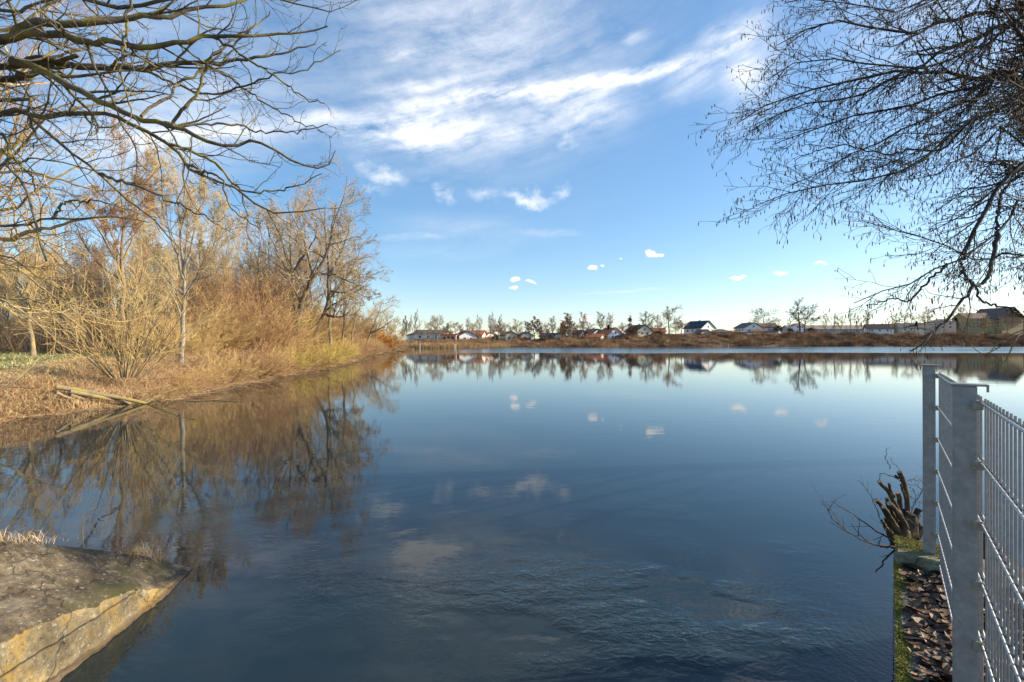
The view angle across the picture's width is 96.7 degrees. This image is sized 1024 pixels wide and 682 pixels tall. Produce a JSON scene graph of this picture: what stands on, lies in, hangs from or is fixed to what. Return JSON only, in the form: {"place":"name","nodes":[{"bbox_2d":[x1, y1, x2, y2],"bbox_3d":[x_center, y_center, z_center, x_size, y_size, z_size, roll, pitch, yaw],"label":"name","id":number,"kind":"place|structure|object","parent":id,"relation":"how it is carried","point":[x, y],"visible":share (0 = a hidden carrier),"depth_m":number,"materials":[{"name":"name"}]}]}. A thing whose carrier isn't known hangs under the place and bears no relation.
{"place":"outdoors","nodes":[
{"label":"outdoors","id":0,"kind":"place"},
{"bbox_2d":[0,346,1023,681],"bbox_3d":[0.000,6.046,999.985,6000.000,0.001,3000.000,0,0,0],"label":"lake water","id":1,"kind":"structure","parent":0,"point":[536,514],"depth_m":6.00,"materials":[{"name":"blue liquid"}]},
{"bbox_2d":[0,540,192,681],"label":"concrete wing wall","id":2,"kind":"structure","parent":1,"relation":"in","point":[48,633],"depth_m":3.26,"materials":[{"name":"concrete"}]},
{"bbox_2d":[0,527,176,562],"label":"dry grass","id":3,"kind":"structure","parent":2,"relation":"on","point":[134,550],"depth_m":4.06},
{"bbox_2d":[69,389,131,404],"bbox_3d":[-13.990,1.939,15.528,0.188,0.731,1.711,0,0,26],"label":"fallen log","id":4,"kind":"object","parent":1,"relation":"on","point":[81,393],"visible":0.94,"depth_m":15.33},
{"bbox_2d":[55,384,148,403],"bbox_3d":[-13.945,1.854,15.561,0.184,0.907,2.395,0,0,43],"label":"fallen log","id":5,"kind":"object","parent":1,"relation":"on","point":[62,387],"visible":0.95,"depth_m":15.47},
{"bbox_2d":[0,333,1023,418],"bbox_3d":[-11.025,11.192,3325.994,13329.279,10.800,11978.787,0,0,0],"label":"ground","id":6,"kind":"structure","parent":0,"point":[103,404],"depth_m":17.66,"materials":[{"name":"soil"}]},
{"bbox_2d":[0,268,15,347],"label":"tree","id":7,"kind":"object","parent":6,"relation":"on","point":[3,314],"visible":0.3,"depth_m":46.63,"materials":[{"name":"brown plant"}]},
{"bbox_2d":[0,241,35,349],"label":"tree","id":8,"kind":"object","parent":6,"relation":"on","point":[11,288],"visible":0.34,"depth_m":43.62,"materials":[{"name":"brown plant"}]},
{"bbox_2d":[0,223,54,351],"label":"tree","id":9,"kind":"object","parent":6,"relation":"on","point":[15,293],"visible":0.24,"depth_m":36.65,"materials":[{"name":"brown plant"}]},
{"bbox_2d":[0,187,69,357],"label":"bare tree","id":10,"kind":"object","parent":6,"relation":"on","point":[32,345],"visible":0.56,"depth_m":26.17,"materials":[{"name":"brown plant"}]},
{"bbox_2d":[0,350,71,391],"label":"fallen branch","id":11,"kind":"object","parent":6,"relation":"on","point":[17,378],"visible":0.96,"depth_m":12.13,"materials":[{"name":"wood"}]},
{"bbox_2d":[24,260,61,352],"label":"tree","id":12,"kind":"object","parent":6,"relation":"on","point":[46,347],"visible":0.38,"depth_m":36.59,"materials":[{"name":"brown plant"}]},
{"bbox_2d":[0,0,110,215],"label":"bare tree","id":13,"kind":"object","parent":6,"relation":"on","point":[25,139],"visible":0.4,"depth_m":13.76,"materials":[{"name":"brown plant"}]},
{"bbox_2d":[46,259,64,349],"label":"tree","id":14,"kind":"object","parent":6,"relation":"on","point":[54,299],"visible":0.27,"depth_m":43.05,"materials":[{"name":"brown plant"}]},
{"bbox_2d":[34,224,82,352],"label":"tree","id":15,"kind":"object","parent":6,"relation":"on","point":[61,292],"visible":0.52,"depth_m":36.87,"materials":[{"name":"brown plant"}]},
{"bbox_2d":[43,258,74,334],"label":"wood tree","id":16,"kind":"object","parent":6,"relation":"on","point":[63,293],"visible":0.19,"depth_m":52.54,"materials":[{"name":"brown plant"}]},
{"bbox_2d":[45,262,87,331],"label":"tree","id":17,"kind":"object","parent":6,"relation":"on","point":[70,272],"visible":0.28,"depth_m":47.34,"materials":[{"name":"brown plant"}]},
{"bbox_2d":[65,238,100,322],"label":"tree","id":18,"kind":"object","parent":6,"relation":"on","point":[79,241],"visible":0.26,"depth_m":52.28,"materials":[{"name":"brown plant"}]},
{"bbox_2d":[65,242,104,350],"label":"tree","id":19,"kind":"object","parent":6,"relation":"on","point":[81,262],"visible":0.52,"depth_m":40.70,"materials":[{"name":"brown plant"}]},
{"bbox_2d":[75,238,112,326],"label":"tree","id":20,"kind":"object","parent":6,"relation":"on","point":[98,270],"visible":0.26,"depth_m":50.73,"materials":[{"name":"brown plant"}]},
{"bbox_2d":[80,250,109,350],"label":"tree","id":21,"kind":"object","parent":6,"relation":"on","point":[94,290],"visible":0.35,"depth_m":44.85,"materials":[{"name":"brown plant"}]},
{"bbox_2d":[84,243,115,327],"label":"tree","id":22,"kind":"object","parent":6,"relation":"on","point":[107,280],"visible":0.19,"depth_m":51.74,"materials":[{"name":"brown plant"}]},
{"bbox_2d":[80,245,120,350],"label":"tree","id":23,"kind":"object","parent":6,"relation":"on","point":[95,273],"visible":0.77,"depth_m":40.47,"materials":[{"name":"brown plant"}]},
{"bbox_2d":[85,255,120,346],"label":"tree","id":24,"kind":"object","parent":6,"relation":"on","point":[100,290],"visible":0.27,"depth_m":46.70,"materials":[{"name":"brown plant"}]},
{"bbox_2d":[0,349,217,369],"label":"meadow grass","id":25,"kind":"structure","parent":6,"relation":"on","point":[15,355],"depth_m":27.29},
{"bbox_2d":[0,0,222,405],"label":"golden lichened tree","id":26,"kind":"object","parent":6,"relation":"on","point":[17,235],"visible":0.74,"depth_m":8.45,"materials":[{"name":"yellow plant"}]},
{"bbox_2d":[52,107,171,370],"bbox_3d":[-17.374,-4.394,20.197,3.429,11.568,3.722,0,0,26],"label":"bare tree","id":27,"kind":"object","parent":6,"relation":"on","point":[104,225],"visible":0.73,"depth_m":19.95,"materials":[{"name":"brown plant"}]},
{"bbox_2d":[96,264,135,326],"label":"tree","id":28,"kind":"object","parent":6,"relation":"on","point":[108,283],"visible":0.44,"depth_m":47.05,"materials":[{"name":"brown plant"}]},
{"bbox_2d":[0,226,244,378],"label":"coppiced shrub","id":29,"kind":"object","parent":6,"relation":"on","point":[127,358],"visible":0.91,"depth_m":16.82,"materials":[{"name":"brown plant"}]},
{"bbox_2d":[106,237,140,319],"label":"tree","id":30,"kind":"object","parent":6,"relation":"on","point":[124,271],"visible":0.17,"depth_m":61.95,"materials":[{"name":"brown plant"}]},
{"bbox_2d":[97,204,181,354],"bbox_3d":[-23.837,-3.982,29.422,3.154,10.148,4.087,0,0,-3],"label":"bare tree","id":31,"kind":"object","parent":6,"relation":"on","point":[147,281],"visible":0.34,"depth_m":29.77,"materials":[{"name":"brown wood"}]},
{"bbox_2d":[125,243,170,351],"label":"tree","id":32,"kind":"object","parent":6,"relation":"on","point":[154,303],"visible":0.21,"depth_m":36.28,"materials":[{"name":"brown plant"}]},
{"bbox_2d":[148,380,197,402],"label":"fallen branch","id":33,"kind":"object","parent":6,"relation":"on","point":[173,394],"visible":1,"depth_m":16.38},
{"bbox_2d":[103,128,251,366],"bbox_3d":[-17.752,-5.023,23.433,10.200,12.822,4.697,0,0,29],"label":"bare tree","id":34,"kind":"object","parent":6,"relation":"on","point":[206,252],"visible":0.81,"depth_m":23.71,"materials":[{"name":"brown plant"}]},
{"bbox_2d":[126,307,231,359],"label":"bare bush","id":35,"kind":"object","parent":6,"relation":"on","point":[197,349],"visible":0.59,"depth_m":26.08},
{"bbox_2d":[0,0,358,332],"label":"overhanging tree","id":36,"kind":"object","parent":6,"relation":"on","point":[31,28],"visible":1,"depth_m":5.11,"materials":[{"name":"grey plant"}]},
{"bbox_2d":[150,366,214,393],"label":"bare bush","id":37,"kind":"object","parent":6,"relation":"on","point":[177,383],"visible":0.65,"depth_m":19.35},
{"bbox_2d":[130,300,240,355],"bbox_3d":[-20.521,-0.683,28.690,5.336,4.015,6.001,0,0,-4],"label":"bare bush","id":38,"kind":"object","parent":6,"relation":"on","point":[162,339],"visible":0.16,"depth_m":28.14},
{"bbox_2d":[175,244,202,305],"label":"tree","id":39,"kind":"object","parent":6,"relation":"on","point":[193,265],"visible":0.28,"depth_m":38.43,"materials":[{"name":"brown plant"}]},
{"bbox_2d":[169,369,212,389],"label":"bare bush","id":40,"kind":"object","parent":6,"relation":"on","point":[206,380],"visible":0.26,"depth_m":20.58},
{"bbox_2d":[0,295,382,354],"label":"understory","id":41,"kind":"object","parent":6,"relation":"on","point":[10,340],"visible":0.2,"depth_m":39.73,"materials":[{"name":"plant"}]},
{"bbox_2d":[127,290,264,353],"bbox_3d":[-22.555,-1.566,32.935,8.109,5.426,7.210,0,0,-40],"label":"bare bush","id":42,"kind":"object","parent":6,"relation":"on","point":[193,311],"visible":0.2,"depth_m":31.98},
{"bbox_2d":[166,307,241,356],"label":"bare bush","id":43,"kind":"object","parent":6,"relation":"on","point":[211,330],"visible":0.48,"depth_m":28.33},
{"bbox_2d":[0,338,411,423],"bbox_3d":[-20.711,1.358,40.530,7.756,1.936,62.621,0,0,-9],"label":"dry grass","id":44,"kind":"structure","parent":6,"relation":"on","point":[76,362],"depth_m":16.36,"materials":[{"name":"plant"}]},
{"bbox_2d":[180,360,234,385],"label":"bare bush","id":45,"kind":"object","parent":6,"relation":"on","point":[209,372],"visible":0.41,"depth_m":22.31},
{"bbox_2d":[183,246,236,328],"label":"bare tree","id":46,"kind":"object","parent":6,"relation":"on","point":[206,282],"visible":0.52,"depth_m":33.64,"materials":[{"name":"brown plant"}]},
{"bbox_2d":[186,220,238,297],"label":"tree","id":47,"kind":"object","parent":6,"relation":"on","point":[215,259],"visible":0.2,"depth_m":41.74,"materials":[{"name":"brown plant"}]},
{"bbox_2d":[139,267,299,353],"bbox_3d":[-22.023,-2.230,35.163,9.354,7.038,10.520,0,0,15],"label":"bare bush","id":48,"kind":"object","parent":6,"relation":"on","point":[234,296],"visible":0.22,"depth_m":34.29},
{"bbox_2d":[168,295,280,354],"bbox_3d":[-18.855,-1.007,30.753,6.412,4.390,4.580,0,0,4],"label":"bare bush","id":49,"kind":"object","parent":6,"relation":"on","point":[244,340],"visible":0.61,"depth_m":30.02,"materials":[{"name":"plant"}]},
{"bbox_2d":[196,198,252,306],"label":"bare tree","id":50,"kind":"object","parent":6,"relation":"on","point":[229,261],"visible":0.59,"depth_m":38.04,"materials":[{"name":"plant"}]},
{"bbox_2d":[136,243,317,344],"bbox_3d":[-23.990,-3.536,39.236,14.131,9.454,12.565,0,0,-12],"label":"bare bush","id":51,"kind":"object","parent":6,"relation":"on","point":[243,289],"visible":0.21,"depth_m":37.21,"materials":[{"name":"plant"}]},
{"bbox_2d":[193,341,271,382],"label":"bare bush","id":52,"kind":"object","parent":6,"relation":"on","point":[241,372],"visible":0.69,"depth_m":24.40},
{"bbox_2d":[169,256,299,321],"bbox_3d":[-24.748,-3.608,41.998,14.221,9.514,12.645,0,0,39],"label":"bare bush","id":53,"kind":"object","parent":6,"relation":"on","point":[245,275],"visible":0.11,"depth_m":39.65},
{"bbox_2d":[186,281,316,357],"bbox_3d":[-18.671,-1.386,33.458,8.756,5.996,6.254,0,0,-31],"label":"bare bush","id":54,"kind":"object","parent":6,"relation":"on","point":[273,338],"visible":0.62,"depth_m":33.90,"materials":[{"name":"plant"}]},
{"bbox_2d":[210,333,297,379],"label":"bare bush","id":55,"kind":"object","parent":6,"relation":"on","point":[272,368],"visible":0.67,"depth_m":27.70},
{"bbox_2d":[231,217,288,299],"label":"bare tree","id":56,"kind":"object","parent":6,"relation":"on","point":[257,259],"visible":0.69,"depth_m":44.34,"materials":[{"name":"brown plant"}]},
{"bbox_2d":[224,195,297,295],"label":"bare tree","id":57,"kind":"object","parent":6,"relation":"on","point":[265,261],"visible":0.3,"depth_m":51.64,"materials":[{"name":"brown wood"}]},
{"bbox_2d":[198,258,331,328],"bbox_3d":[-24.874,-3.620,45.210,12.768,9.607,14.359,0,0,-36],"label":"bare bush","id":58,"kind":"object","parent":6,"relation":"on","point":[320,294],"visible":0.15,"depth_m":44.07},
{"bbox_2d":[239,294,307,350],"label":"bare bush","id":59,"kind":"object","parent":6,"relation":"on","point":[295,326],"visible":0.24,"depth_m":37.85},
{"bbox_2d":[249,347,301,376],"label":"bare bush","id":60,"kind":"object","parent":6,"relation":"on","point":[290,362],"visible":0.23,"depth_m":30.05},
{"bbox_2d":[247,282,328,351],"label":"bare bush","id":61,"kind":"object","parent":6,"relation":"on","point":[303,321],"visible":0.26,"depth_m":39.01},
{"bbox_2d":[261,341,319,371],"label":"bare bush","id":62,"kind":"object","parent":6,"relation":"on","point":[303,362],"visible":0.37,"depth_m":32.92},
{"bbox_2d":[262,183,335,313],"bbox_3d":[-25.111,-9.184,54.811,6.511,20.952,8.438,0,0,-3],"label":"bare tree","id":63,"kind":"object","parent":6,"relation":"on","point":[303,222],"visible":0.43,"depth_m":55.45,"materials":[{"name":"plant"}]},
{"bbox_2d":[275,305,330,349],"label":"bare bush","id":64,"kind":"object","parent":6,"relation":"on","point":[316,334],"visible":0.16,"depth_m":45.16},
{"bbox_2d":[234,155,378,345],"bbox_3d":[-18.475,-8.133,44.665,16.665,17.354,12.020,0,0,41],"label":"leaning tree","id":65,"kind":"object","parent":6,"relation":"on","point":[313,274],"visible":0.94,"depth_m":42.94,"materials":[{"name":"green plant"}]},
{"bbox_2d":[284,294,334,342],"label":"bare bush","id":66,"kind":"object","parent":6,"relation":"on","point":[326,338],"visible":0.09,"depth_m":54.74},
{"bbox_2d":[288,304,331,342],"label":"bare bush","id":67,"kind":"object","parent":6,"relation":"on","point":[316,328],"visible":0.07,"depth_m":46.77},
{"bbox_2d":[284,336,340,369],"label":"bare bush","id":68,"kind":"object","parent":6,"relation":"on","point":[314,358],"visible":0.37,"depth_m":36.72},
{"bbox_2d":[292,344,341,367],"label":"bare bush","id":69,"kind":"object","parent":6,"relation":"on","point":[324,356],"visible":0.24,"depth_m":39.48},
{"bbox_2d":[312,341,346,361],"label":"bare bush","id":70,"kind":"object","parent":6,"relation":"on","point":[325,349],"visible":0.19,"depth_m":42.14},
{"bbox_2d":[314,341,348,362],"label":"bare bush","id":71,"kind":"object","parent":6,"relation":"on","point":[336,353],"visible":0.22,"depth_m":46.03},
{"bbox_2d":[305,203,363,346],"bbox_3d":[-22.894,-7.952,59.420,7.024,19.593,9.078,0,0,-19],"label":"bare tree","id":72,"kind":"object","parent":6,"relation":"on","point":[330,302],"visible":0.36,"depth_m":58.27,"materials":[{"name":"brown wood"}]},
{"bbox_2d":[312,307,362,345],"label":"bare bush","id":73,"kind":"object","parent":6,"relation":"on","point":[340,335],"visible":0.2,"depth_m":63.11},
{"bbox_2d":[286,179,392,344],"bbox_3d":[-19.501,-8.519,50.867,10.678,17.881,13.993,0,0,0],"label":"leaning tree","id":74,"kind":"object","parent":6,"relation":"on","point":[327,307],"visible":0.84,"depth_m":49.85,"materials":[{"name":"brown plant"}]},
{"bbox_2d":[310,214,370,349],"bbox_3d":[-22.111,-7.144,58.901,6.002,19.315,7.779,0,0,4],"label":"bare tree","id":75,"kind":"object","parent":6,"relation":"on","point":[344,329],"visible":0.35,"depth_m":59.38,"materials":[{"name":"brown wood"}]},
{"bbox_2d":[322,334,360,360],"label":"bare bush","id":76,"kind":"object","parent":6,"relation":"on","point":[345,351],"visible":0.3,"depth_m":49.70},
{"bbox_2d":[332,283,397,342],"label":"bare tree","id":77,"kind":"object","parent":6,"relation":"on","point":[369,324],"visible":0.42,"depth_m":66.94,"materials":[{"name":"brown wood"}]},
{"bbox_2d":[366,294,404,344],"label":"bare tree","id":78,"kind":"object","parent":6,"relation":"on","point":[396,320],"visible":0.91,"depth_m":83.91,"materials":[{"name":"brown wood"}]},
{"bbox_2d":[372,321,404,348],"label":"willow bush","id":79,"kind":"object","parent":6,"relation":"on","point":[386,340],"visible":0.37,"depth_m":108.59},
{"bbox_2d":[410,310,421,342],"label":"bare tree","id":80,"kind":"object","parent":6,"relation":"on","point":[416,319],"visible":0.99,"depth_m":188.15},
{"bbox_2d":[412,330,445,339],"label":"house","id":81,"kind":"structure","parent":6,"relation":"on","point":[421,335],"depth_m":233.13,"materials":[{"name":"white paint"}]},
{"bbox_2d":[430,315,446,343],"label":"bare tree","id":82,"kind":"object","parent":6,"relation":"on","point":[435,328],"visible":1,"depth_m":192.57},
{"bbox_2d":[457,330,477,338],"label":"house","id":83,"kind":"structure","parent":6,"relation":"on","point":[465,334],"depth_m":226.55,"materials":[{"name":"white paint"}]},
{"bbox_2d":[402,341,534,347],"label":"reeds","id":84,"kind":"object","parent":6,"relation":"on","point":[439,345],"visible":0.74,"depth_m":193.44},
{"bbox_2d":[487,312,497,336],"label":"bare tree","id":85,"kind":"object","parent":6,"relation":"on","point":[490,323],"visible":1,"depth_m":240.53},
{"bbox_2d":[499,330,519,340],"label":"house","id":86,"kind":"structure","parent":6,"relation":"on","point":[510,336],"depth_m":258.51,"materials":[{"name":"grey paint"}]},
{"bbox_2d":[524,316,543,340],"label":"bare tree","id":87,"kind":"object","parent":6,"relation":"on","point":[532,326],"visible":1,"depth_m":261.49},
{"bbox_2d":[563,313,577,337],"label":"bare tree","id":88,"kind":"object","parent":6,"relation":"on","point":[570,324],"visible":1,"depth_m":259.57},
{"bbox_2d":[597,327,623,338],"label":"house","id":89,"kind":"structure","parent":6,"relation":"on","point":[611,332],"depth_m":273.26,"materials":[{"name":"white paint"}]},
{"bbox_2d":[625,324,652,336],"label":"house","id":90,"kind":"structure","parent":6,"relation":"on","point":[645,329],"depth_m":275.38,"materials":[{"name":"white paint"}]},
{"bbox_2d":[660,304,682,332],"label":"bare tree","id":91,"kind":"object","parent":6,"relation":"on","point":[668,313],"visible":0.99,"depth_m":277.99,"materials":[{"name":"brown wood"}]},
{"bbox_2d":[683,320,716,332],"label":"house","id":92,"kind":"structure","parent":6,"relation":"on","point":[694,326],"depth_m":294.37,"materials":[{"name":"white paint"}]},
{"bbox_2d":[400,329,1023,347],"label":"scrub","id":93,"kind":"object","parent":6,"relation":"on","point":[803,339],"visible":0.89,"depth_m":270.01,"materials":[{"name":"plant"}]},
{"bbox_2d":[732,322,763,332],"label":"house","id":94,"kind":"structure","parent":6,"relation":"on","point":[746,326],"depth_m":298.88,"materials":[{"name":"white paint"}]},
{"bbox_2d":[750,308,777,322],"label":"bare tree","id":95,"kind":"object","parent":6,"relation":"on","point":[757,313],"visible":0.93,"depth_m":325.45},
{"bbox_2d":[757,323,777,332],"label":"house","id":96,"kind":"structure","parent":6,"relation":"on","point":[768,325],"depth_m":310.52,"materials":[{"name":"brown"}]},
{"bbox_2d":[785,298,821,332],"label":"bare tree","id":97,"kind":"object","parent":6,"relation":"on","point":[795,313],"visible":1,"depth_m":306.97,"materials":[{"name":"brown wood"}]},
{"bbox_2d":[781,325,863,333],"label":"warehouse","id":98,"kind":"structure","parent":6,"relation":"on","point":[837,329],"depth_m":420.90,"materials":[{"name":"grey paint"}]},
{"bbox_2d":[688,0,1023,369],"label":"catkin alder","id":99,"kind":"object","parent":6,"relation":"on","point":[1007,105],"visible":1,"depth_m":5.09,"materials":[{"name":"brown plant"}]},
{"bbox_2d":[966,329,1023,367],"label":"bare branch","id":100,"kind":"object","parent":99,"relation":"attached to","point":[1016,337],"visible":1,"depth_m":4.00,"materials":[{"name":"brown plant"}]},
{"bbox_2d":[863,324,893,333],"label":"house","id":101,"kind":"structure","parent":6,"relation":"on","point":[881,328],"depth_m":374.28,"materials":[{"name":"white paint"}]},
{"bbox_2d":[894,322,930,333],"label":"house","id":102,"kind":"structure","parent":6,"relation":"on","point":[899,327],"depth_m":368.26,"materials":[{"name":"grey paint"}]},
{"bbox_2d":[925,318,957,333],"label":"house","id":103,"kind":"structure","parent":6,"relation":"on","point":[950,325],"depth_m":389.30,"materials":[{"name":"grey paint"}]},
{"bbox_2d":[893,539,1023,681],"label":"quay wall","id":104,"kind":"structure","parent":6,"relation":"on","point":[922,561],"depth_m":2.66,"materials":[{"name":"concrete"}]},
{"bbox_2d":[812,447,922,571],"bbox_3d":[2.600,1.222,3.189,1.408,0.914,0.305,0,0,-23],"label":"cut stump","id":105,"kind":"object","parent":104,"relation":"on","point":[899,520],"visible":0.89,"depth_m":3.22,"materials":[{"name":"wood"}]},
{"bbox_2d":[891,535,938,681],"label":"moss","id":106,"kind":"object","parent":104,"relation":"on","point":[903,654],"visible":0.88,"depth_m":2.36,"materials":[{"name":"plant"}]},
{"bbox_2d":[898,532,1023,681],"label":"leaf litter","id":107,"kind":"object","parent":104,"relation":"on","point":[941,635],"visible":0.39,"depth_m":2.25,"materials":[{"name":"brown plant"}]},
{"bbox_2d":[921,364,1023,681],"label":"fence","id":108,"kind":"object","parent":104,"relation":"on","point":[962,467],"visible":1,"depth_m":1.53,"materials":[{"name":"metal"}]},
{"bbox_2d":[950,313,994,333],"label":"house","id":109,"kind":"structure","parent":6,"relation":"on","point":[974,328],"depth_m":399.41,"materials":[{"name":"brown paint"}]},
{"bbox_2d":[976,307,1023,333],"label":"house","id":110,"kind":"structure","parent":6,"relation":"on","point":[996,312],"depth_m":396.40,"materials":[{"name":"brown paint"}]},
{"bbox_2d":[991,316,1018,333],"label":"bare tree","id":111,"kind":"object","parent":6,"relation":"on","point":[1004,318],"visible":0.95,"depth_m":369.08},
{"bbox_2d":[0,0,1023,339],"label":"sky","id":112,"kind":"structure","parent":0,"point":[519,160],"materials":[{"name":"blue"}]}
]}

